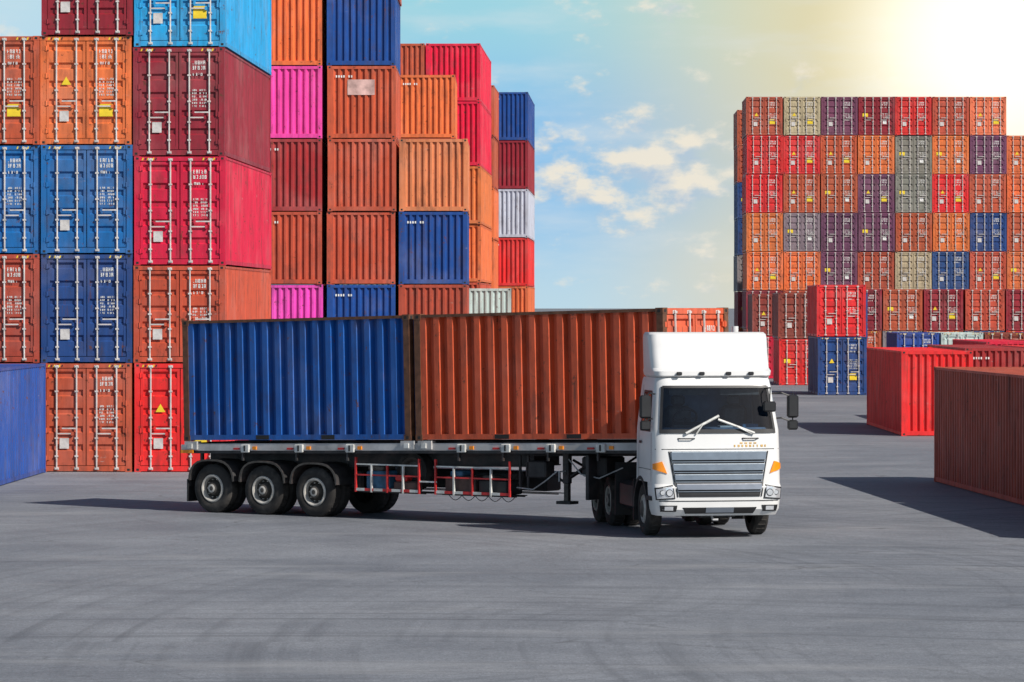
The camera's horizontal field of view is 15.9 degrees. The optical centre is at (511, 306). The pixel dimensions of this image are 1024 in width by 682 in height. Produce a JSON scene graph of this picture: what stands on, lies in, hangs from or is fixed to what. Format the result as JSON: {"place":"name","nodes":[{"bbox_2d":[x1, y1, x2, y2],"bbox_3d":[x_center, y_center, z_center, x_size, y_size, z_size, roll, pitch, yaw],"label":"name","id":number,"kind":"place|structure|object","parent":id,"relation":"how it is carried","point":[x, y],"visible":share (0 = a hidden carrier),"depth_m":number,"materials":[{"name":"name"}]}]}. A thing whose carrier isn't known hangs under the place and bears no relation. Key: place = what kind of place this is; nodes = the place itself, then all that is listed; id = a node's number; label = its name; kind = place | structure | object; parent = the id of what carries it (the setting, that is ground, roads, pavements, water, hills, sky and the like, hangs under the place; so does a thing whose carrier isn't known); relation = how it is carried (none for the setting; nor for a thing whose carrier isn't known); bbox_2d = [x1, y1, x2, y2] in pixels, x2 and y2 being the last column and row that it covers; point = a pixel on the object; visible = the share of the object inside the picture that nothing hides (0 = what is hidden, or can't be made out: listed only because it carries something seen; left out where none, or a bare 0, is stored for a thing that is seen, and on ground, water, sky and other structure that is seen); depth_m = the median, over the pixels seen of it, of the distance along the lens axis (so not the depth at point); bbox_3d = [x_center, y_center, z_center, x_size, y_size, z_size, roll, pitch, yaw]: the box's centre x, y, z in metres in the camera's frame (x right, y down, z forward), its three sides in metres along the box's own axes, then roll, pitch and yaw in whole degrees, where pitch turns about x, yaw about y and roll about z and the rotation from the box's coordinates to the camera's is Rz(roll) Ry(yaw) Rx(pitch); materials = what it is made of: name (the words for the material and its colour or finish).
{"place":"outdoors","nodes":[
{"label":"outdoors","id":0,"kind":"place"},
{"bbox_2d":[0,309,1023,681],"bbox_3d":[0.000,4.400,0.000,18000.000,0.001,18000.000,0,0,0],"label":"ground","id":1,"kind":"structure","parent":0,"point":[874,555],"depth_m":58.14,"materials":[{"name":"concrete"}]},
{"bbox_2d":[0,363,45,484],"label":"shipping container","id":2,"kind":"object","parent":1,"relation":"on","point":[22,421],"visible":1,"depth_m":93.18,"materials":[{"name":"metal"}]},
{"bbox_2d":[0,362,52,363],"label":"shipping container","id":3,"kind":"object","parent":1,"relation":"on","point":[20,362],"visible":0.02,"depth_m":99.58,"materials":[{"name":"metal"}]},
{"bbox_2d":[0,254,40,362],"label":"shipping container","id":4,"kind":"object","parent":3,"relation":"on","point":[20,307],"visible":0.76,"depth_m":97.53,"materials":[{"name":"metal"}]},
{"bbox_2d":[0,145,48,254],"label":"shipping container","id":5,"kind":"object","parent":4,"relation":"on","point":[20,199],"visible":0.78,"depth_m":97.57,"materials":[{"name":"metal"}]},
{"bbox_2d":[0,36,39,144],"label":"shipping container","id":6,"kind":"object","parent":5,"relation":"on","point":[19,90],"visible":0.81,"depth_m":97.52,"materials":[{"name":"metal"}]},
{"bbox_2d":[46,362,145,471],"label":"shipping container","id":7,"kind":"object","parent":1,"relation":"on","point":[89,416],"visible":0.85,"depth_m":97.43,"materials":[{"name":"metal"}]},
{"bbox_2d":[41,254,148,362],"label":"shipping container","id":8,"kind":"object","parent":7,"relation":"on","point":[87,307],"visible":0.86,"depth_m":97.47,"materials":[{"name":"metal"}]},
{"bbox_2d":[41,145,133,254],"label":"shipping container","id":9,"kind":"object","parent":8,"relation":"on","point":[87,199],"visible":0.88,"depth_m":97.43,"materials":[{"name":"metal"}]},
{"bbox_2d":[40,36,133,144],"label":"shipping container","id":10,"kind":"object","parent":9,"relation":"on","point":[86,90],"visible":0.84,"depth_m":97.52,"materials":[{"name":"metal"}]},
{"bbox_2d":[41,0,133,37],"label":"shipping container","id":11,"kind":"object","parent":10,"relation":"on","point":[87,17],"visible":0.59,"depth_m":97.46,"materials":[{"name":"metal"}]},
{"bbox_2d":[134,362,234,471],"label":"shipping container","id":12,"kind":"object","parent":1,"relation":"on","point":[159,441],"visible":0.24,"depth_m":97.36,"materials":[{"name":"metal"}]},
{"bbox_2d":[133,265,270,362],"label":"shipping container","id":13,"kind":"object","parent":12,"relation":"on","point":[168,300],"visible":0.77,"depth_m":97.38,"materials":[{"name":"metal"}]},
{"bbox_2d":[134,156,271,269],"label":"shipping container","id":14,"kind":"object","parent":13,"relation":"on","point":[202,211],"visible":0.99,"depth_m":97.42,"materials":[{"name":"metal"}]},
{"bbox_2d":[133,47,270,172],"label":"shipping container","id":15,"kind":"object","parent":14,"relation":"on","point":[201,101],"visible":0.95,"depth_m":97.44,"materials":[{"name":"metal"}]},
{"bbox_2d":[134,0,271,74],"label":"shipping container","id":16,"kind":"object","parent":15,"relation":"on","point":[241,29],"visible":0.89,"depth_m":97.43,"materials":[{"name":"metal"}]},
{"bbox_2d":[181,326,798,534],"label":"container truck","id":17,"kind":"object","parent":1,"relation":"on","point":[703,448],"visible":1,"depth_m":72.79,"materials":[{"name":"white paint"}]},
{"bbox_2d":[182,314,415,440],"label":"shipping container","id":18,"kind":"object","parent":17,"relation":"on","point":[336,378],"visible":0.93,"depth_m":76.73,"materials":[{"name":"metal"}]},
{"bbox_2d":[413,307,728,440],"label":"shipping container","id":19,"kind":"object","parent":17,"relation":"on","point":[550,375],"visible":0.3,"depth_m":73.33,"materials":[{"name":"metal"}]},
{"bbox_2d":[773,338,807,384],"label":"shipping container","id":20,"kind":"object","parent":1,"relation":"on","point":[790,361],"visible":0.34,"depth_m":205.00,"materials":[{"name":"metal"}]},
{"bbox_2d":[772,293,807,338],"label":"shipping container","id":21,"kind":"object","parent":20,"relation":"on","point":[789,315],"visible":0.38,"depth_m":205.05,"materials":[{"name":"metal"}]},
{"bbox_2d":[808,336,866,394],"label":"shipping container","id":22,"kind":"object","parent":1,"relation":"on","point":[837,365],"visible":1,"depth_m":182.08,"materials":[{"name":"metal"}]},
{"bbox_2d":[807,285,865,336],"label":"shipping container","id":23,"kind":"object","parent":22,"relation":"on","point":[836,310],"visible":1,"depth_m":182.06,"materials":[{"name":"metal"}]},
{"bbox_2d":[873,330,921,346],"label":"shipping container","id":24,"kind":"object","parent":1,"relation":"on","point":[883,338],"visible":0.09,"depth_m":228.04,"materials":[{"name":"metal"}]},
{"bbox_2d":[882,289,922,330],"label":"shipping container","id":25,"kind":"object","parent":24,"relation":"on","point":[901,309],"visible":0.96,"depth_m":228.03,"materials":[{"name":"metal"}]},
{"bbox_2d":[867,347,972,435],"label":"shipping container","id":26,"kind":"object","parent":1,"relation":"on","point":[900,390],"visible":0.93,"depth_m":124.52,"materials":[{"name":"metal"}]},
{"bbox_2d":[913,330,962,331],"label":"shipping container","id":27,"kind":"object","parent":1,"relation":"on","point":[939,331],"visible":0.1,"depth_m":227.98,"materials":[{"name":"metal"}]},
{"bbox_2d":[922,289,962,330],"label":"shipping container","id":28,"kind":"object","parent":27,"relation":"on","point":[942,309],"visible":0.94,"depth_m":228.03,"materials":[{"name":"metal"}]},
{"bbox_2d":[927,344,1023,366],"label":"shipping container","id":29,"kind":"object","parent":1,"relation":"on","point":[986,355],"visible":0.2,"depth_m":134.10,"materials":[{"name":"metal"}]},
{"bbox_2d":[953,330,1003,331],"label":"shipping container","id":30,"kind":"object","parent":1,"relation":"on","point":[979,331],"visible":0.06,"depth_m":227.99,"materials":[{"name":"metal"}]},
{"bbox_2d":[963,289,1004,330],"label":"shipping container","id":31,"kind":"object","parent":30,"relation":"on","point":[983,309],"visible":0.93,"depth_m":228.03,"materials":[{"name":"metal"}]},
{"bbox_2d":[934,366,1023,504],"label":"shipping container","id":32,"kind":"object","parent":1,"relation":"on","point":[978,429],"visible":1,"depth_m":85.94,"materials":[{"name":"metal"}]},
{"bbox_2d":[0,0,1023,308],"label":"sky","id":33,"kind":"structure","parent":0,"point":[636,102],"materials":[{"name":"blue"}]},
{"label":"shipping container","id":34,"kind":"object","parent":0,"visible":0},
{"bbox_2d":[783,290,806,292],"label":"shipping container","id":35,"kind":"object","parent":34,"relation":"on","point":[784,291],"visible":0.09,"depth_m":245.58,"materials":[{"name":"metal"}]},
{"bbox_2d":[779,252,820,290],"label":"shipping container","id":36,"kind":"object","parent":35,"relation":"on","point":[801,270],"visible":0.9,"depth_m":245.65,"materials":[{"name":"metal"}]},
{"bbox_2d":[781,213,819,251],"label":"shipping container","id":37,"kind":"object","parent":36,"relation":"on","point":[801,232],"visible":0.9,"depth_m":245.63,"materials":[{"name":"metal"}]},
{"bbox_2d":[782,174,819,212],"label":"shipping container","id":38,"kind":"object","parent":37,"relation":"on","point":[800,193],"visible":0.94,"depth_m":245.60,"materials":[{"name":"metal"}]},
{"bbox_2d":[782,135,819,174],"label":"shipping container","id":39,"kind":"object","parent":38,"relation":"on","point":[801,154],"visible":0.93,"depth_m":245.62,"materials":[{"name":"metal"}]},
{"bbox_2d":[782,97,819,135],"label":"shipping container","id":40,"kind":"object","parent":39,"relation":"on","point":[800,116],"visible":0.92,"depth_m":245.56,"materials":[{"name":"metal"}]},
{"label":"shipping container","id":41,"kind":"object","parent":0,"visible":0},
{"bbox_2d":[820,252,856,284],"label":"shipping container","id":42,"kind":"object","parent":41,"relation":"on","point":[838,268],"visible":0.8,"depth_m":245.61,"materials":[{"name":"metal"}]},
{"bbox_2d":[818,213,857,251],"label":"shipping container","id":43,"kind":"object","parent":42,"relation":"on","point":[838,232],"visible":0.97,"depth_m":245.59,"materials":[{"name":"metal"}]},
{"bbox_2d":[820,174,857,212],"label":"shipping container","id":44,"kind":"object","parent":43,"relation":"on","point":[838,193],"visible":0.91,"depth_m":245.59,"materials":[{"name":"metal"}]},
{"bbox_2d":[820,135,856,174],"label":"shipping container","id":45,"kind":"object","parent":44,"relation":"on","point":[838,154],"visible":0.88,"depth_m":245.62,"materials":[{"name":"metal"}]},
{"bbox_2d":[820,97,857,135],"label":"shipping container","id":46,"kind":"object","parent":45,"relation":"on","point":[838,116],"visible":0.93,"depth_m":245.64,"materials":[{"name":"metal"}]},
{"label":"shipping container","id":47,"kind":"object","parent":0,"visible":0},
{"bbox_2d":[857,252,893,288],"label":"shipping container","id":48,"kind":"object","parent":47,"relation":"on","point":[875,270],"visible":0.94,"depth_m":245.62,"materials":[{"name":"metal"}]},
{"bbox_2d":[856,213,894,251],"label":"shipping container","id":49,"kind":"object","parent":48,"relation":"on","point":[875,232],"visible":0.92,"depth_m":245.56,"materials":[{"name":"metal"}]},
{"bbox_2d":[858,174,893,212],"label":"shipping container","id":50,"kind":"object","parent":49,"relation":"on","point":[875,193],"visible":0.92,"depth_m":245.61,"materials":[{"name":"metal"}]},
{"bbox_2d":[857,135,893,173],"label":"shipping container","id":51,"kind":"object","parent":50,"relation":"on","point":[875,154],"visible":0.91,"depth_m":245.63,"materials":[{"name":"metal"}]},
{"bbox_2d":[857,97,894,135],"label":"shipping container","id":52,"kind":"object","parent":51,"relation":"on","point":[876,116],"visible":0.92,"depth_m":245.62,"materials":[{"name":"metal"}]},
{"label":"shipping container","id":53,"kind":"object","parent":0,"visible":0},
{"bbox_2d":[894,252,931,288],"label":"shipping container","id":54,"kind":"object","parent":53,"relation":"on","point":[912,270],"visible":0.9,"depth_m":245.64,"materials":[{"name":"metal"}]},
{"bbox_2d":[893,213,931,251],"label":"shipping container","id":55,"kind":"object","parent":54,"relation":"on","point":[913,232],"visible":0.94,"depth_m":245.57,"materials":[{"name":"metal"}]},
{"bbox_2d":[894,174,931,212],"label":"shipping container","id":56,"kind":"object","parent":55,"relation":"on","point":[912,193],"visible":0.93,"depth_m":245.62,"materials":[{"name":"metal"}]},
{"bbox_2d":[894,135,931,174],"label":"shipping container","id":57,"kind":"object","parent":56,"relation":"on","point":[912,154],"visible":0.88,"depth_m":245.65,"materials":[{"name":"metal"}]},
{"bbox_2d":[894,97,931,135],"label":"shipping container","id":58,"kind":"object","parent":57,"relation":"on","point":[913,116],"visible":0.95,"depth_m":245.56,"materials":[{"name":"metal"}]},
{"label":"shipping container","id":59,"kind":"object","parent":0,"visible":0},
{"bbox_2d":[932,252,968,288],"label":"shipping container","id":60,"kind":"object","parent":59,"relation":"on","point":[950,270],"visible":0.9,"depth_m":245.56,"materials":[{"name":"metal"}]},
{"bbox_2d":[930,213,969,251],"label":"shipping container","id":61,"kind":"object","parent":60,"relation":"on","point":[950,232],"visible":0.95,"depth_m":245.57,"materials":[{"name":"metal"}]},
{"bbox_2d":[932,174,968,212],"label":"shipping container","id":62,"kind":"object","parent":61,"relation":"on","point":[950,193],"visible":0.95,"depth_m":245.62,"materials":[{"name":"metal"}]},
{"bbox_2d":[932,135,968,173],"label":"shipping container","id":63,"kind":"object","parent":62,"relation":"on","point":[950,154],"visible":0.92,"depth_m":245.64,"materials":[{"name":"metal"}]},
{"bbox_2d":[932,97,968,135],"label":"shipping container","id":64,"kind":"object","parent":63,"relation":"on","point":[950,116],"visible":0.91,"depth_m":245.59,"materials":[{"name":"metal"}]},
{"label":"shipping container","id":65,"kind":"object","parent":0,"visible":0},
{"bbox_2d":[969,252,1005,288],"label":"shipping container","id":66,"kind":"object","parent":65,"relation":"on","point":[987,270],"visible":0.88,"depth_m":245.63,"materials":[{"name":"metal"}]},
{"bbox_2d":[967,213,1006,251],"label":"shipping container","id":67,"kind":"object","parent":66,"relation":"on","point":[988,232],"visible":0.92,"depth_m":245.65,"materials":[{"name":"metal"}]},
{"bbox_2d":[969,174,1005,212],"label":"shipping container","id":68,"kind":"object","parent":67,"relation":"on","point":[987,193],"visible":0.94,"depth_m":245.60,"materials":[{"name":"metal"}]},
{"bbox_2d":[969,135,1006,173],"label":"shipping container","id":69,"kind":"object","parent":68,"relation":"on","point":[987,154],"visible":0.93,"depth_m":245.61,"materials":[{"name":"metal"}]},
{"bbox_2d":[969,97,1005,135],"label":"shipping container","id":70,"kind":"object","parent":69,"relation":"on","point":[987,116],"visible":0.92,"depth_m":245.60,"materials":[{"name":"metal"}]},
{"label":"shipping container","id":71,"kind":"object","parent":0,"visible":0},
{"bbox_2d":[271,285,326,318],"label":"shipping container","id":72,"kind":"object","parent":71,"relation":"on","point":[298,301],"visible":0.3,"depth_m":130.54,"materials":[{"name":"metal"}]},
{"bbox_2d":[260,212,329,284],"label":"shipping container","id":73,"kind":"object","parent":72,"relation":"on","point":[299,248],"visible":0.81,"depth_m":130.50,"materials":[{"name":"metal"}]},
{"bbox_2d":[270,139,328,213],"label":"shipping container","id":74,"kind":"object","parent":73,"relation":"on","point":[299,169],"visible":0.84,"depth_m":130.55,"materials":[{"name":"metal"}]},
{"bbox_2d":[269,66,327,143],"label":"shipping container","id":75,"kind":"object","parent":74,"relation":"on","point":[298,102],"visible":0.8,"depth_m":130.53,"materials":[{"name":"metal"}]},
{"bbox_2d":[271,0,326,71],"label":"shipping container","id":76,"kind":"object","parent":75,"relation":"on","point":[298,32],"visible":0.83,"depth_m":130.54,"materials":[{"name":"metal"}]},
{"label":"shipping container","id":77,"kind":"object","parent":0,"visible":0},
{"bbox_2d":[327,285,398,316],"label":"shipping container","id":78,"kind":"object","parent":77,"relation":"on","point":[359,300],"visible":0.44,"depth_m":130.54,"materials":[{"name":"metal"}]},
{"bbox_2d":[327,212,399,284],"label":"shipping container","id":79,"kind":"object","parent":78,"relation":"on","point":[362,248],"visible":0.98,"depth_m":130.56,"materials":[{"name":"metal"}]},
{"bbox_2d":[328,139,399,214],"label":"shipping container","id":80,"kind":"object","parent":79,"relation":"on","point":[363,175],"visible":0.97,"depth_m":130.49,"materials":[{"name":"metal"}]},
{"bbox_2d":[327,66,400,142],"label":"shipping container","id":81,"kind":"object","parent":80,"relation":"on","point":[363,102],"visible":0.97,"depth_m":130.50,"materials":[{"name":"metal"}]},
{"bbox_2d":[327,0,400,74],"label":"shipping container","id":82,"kind":"object","parent":81,"relation":"on","point":[363,32],"visible":0.92,"depth_m":130.55,"materials":[{"name":"metal"}]},
{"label":"shipping container","id":83,"kind":"object","parent":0,"visible":0},
{"bbox_2d":[399,285,468,314],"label":"shipping container","id":84,"kind":"object","parent":83,"relation":"on","point":[433,299],"visible":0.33,"depth_m":130.54,"materials":[{"name":"metal"}]},
{"bbox_2d":[399,212,468,284],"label":"shipping container","id":85,"kind":"object","parent":84,"relation":"on","point":[433,248],"visible":0.99,"depth_m":130.55,"materials":[{"name":"metal"}]},
{"bbox_2d":[399,139,469,215],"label":"shipping container","id":86,"kind":"object","parent":85,"relation":"on","point":[434,175],"visible":0.98,"depth_m":130.55,"materials":[{"name":"metal"}]},
{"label":"shipping container","id":87,"kind":"object","parent":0,"visible":0},
{"bbox_2d":[401,138,454,138],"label":"shipping container","id":88,"kind":"object","parent":87,"relation":"on","point":[427,138],"depth_m":149.97,"materials":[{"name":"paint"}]},
{"bbox_2d":[400,75,456,138],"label":"shipping container","id":89,"kind":"object","parent":88,"relation":"on","point":[428,106],"visible":0.89,"depth_m":150.05,"materials":[{"name":"metal"}]},
{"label":"shipping container","id":90,"kind":"object","parent":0,"visible":0},
{"bbox_2d":[469,282,490,287],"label":"shipping container","id":91,"kind":"object","parent":90,"relation":"on","point":[477,285],"visible":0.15,"depth_m":164.03,"materials":[{"name":"metal"}]},
{"bbox_2d":[469,224,491,283],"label":"shipping container","id":92,"kind":"object","parent":91,"relation":"on","point":[480,253],"visible":0.22,"depth_m":164.06,"materials":[{"name":"metal"}]},
{"bbox_2d":[469,166,491,229],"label":"shipping container","id":93,"kind":"object","parent":92,"relation":"on","point":[480,195],"visible":0.25,"depth_m":163.97,"materials":[{"name":"metal"}]},
{"bbox_2d":[457,101,491,175],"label":"shipping container","id":94,"kind":"object","parent":93,"relation":"on","point":[474,123],"visible":0.33,"depth_m":163.96,"materials":[{"name":"metal"}]},
{"bbox_2d":[426,43,490,114],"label":"shipping container","id":95,"kind":"object","parent":94,"relation":"on","point":[468,65],"visible":0.6,"depth_m":164.04,"materials":[{"name":"metal"}]},
{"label":"shipping container","id":96,"kind":"object","parent":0,"visible":0},
{"bbox_2d":[498,286,534,311],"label":"shipping container","id":97,"kind":"object","parent":96,"relation":"on","point":[522,298],"visible":0.15,"depth_m":195.98,"materials":[{"name":"metal"}]},
{"bbox_2d":[497,238,533,286],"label":"shipping container","id":98,"kind":"object","parent":97,"relation":"on","point":[515,261],"visible":0.79,"depth_m":195.98,"materials":[{"name":"metal"}]},
{"bbox_2d":[498,189,534,240],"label":"shipping container","id":99,"kind":"object","parent":98,"relation":"on","point":[516,213],"visible":0.8,"depth_m":195.96,"materials":[{"name":"metal"}]},
{"bbox_2d":[498,140,534,195],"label":"shipping container","id":100,"kind":"object","parent":99,"relation":"on","point":[516,164],"visible":0.8,"depth_m":195.97,"materials":[{"name":"metal"}]},
{"bbox_2d":[499,92,534,149],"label":"shipping container","id":101,"kind":"object","parent":100,"relation":"on","point":[516,116],"visible":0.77,"depth_m":195.95,"materials":[{"name":"metal"}]},
{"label":"shipping container","id":102,"kind":"object","parent":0,"visible":0},
{"bbox_2d":[742,290,782,328],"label":"shipping container","id":103,"kind":"object","parent":102,"relation":"on","point":[745,309],"visible":0.22,"depth_m":245.64,"materials":[{"name":"metal"}]},
{"bbox_2d":[743,252,782,290],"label":"shipping container","id":104,"kind":"object","parent":103,"relation":"on","point":[762,270],"visible":1,"depth_m":245.60,"materials":[{"name":"metal"}]},
{"bbox_2d":[742,213,782,252],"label":"shipping container","id":105,"kind":"object","parent":104,"relation":"on","point":[762,232],"visible":1,"depth_m":245.63,"materials":[{"name":"metal"}]},
{"bbox_2d":[742,174,781,214],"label":"shipping container","id":106,"kind":"object","parent":105,"relation":"on","point":[761,193],"visible":1,"depth_m":245.63,"materials":[{"name":"metal"}]},
{"bbox_2d":[743,135,782,175],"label":"shipping container","id":107,"kind":"object","parent":106,"relation":"on","point":[762,154],"visible":0.98,"depth_m":245.58,"materials":[{"name":"metal"}]},
{"bbox_2d":[742,97,782,138],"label":"shipping container","id":108,"kind":"object","parent":107,"relation":"on","point":[761,116],"visible":0.98,"depth_m":245.65,"materials":[{"name":"metal"}]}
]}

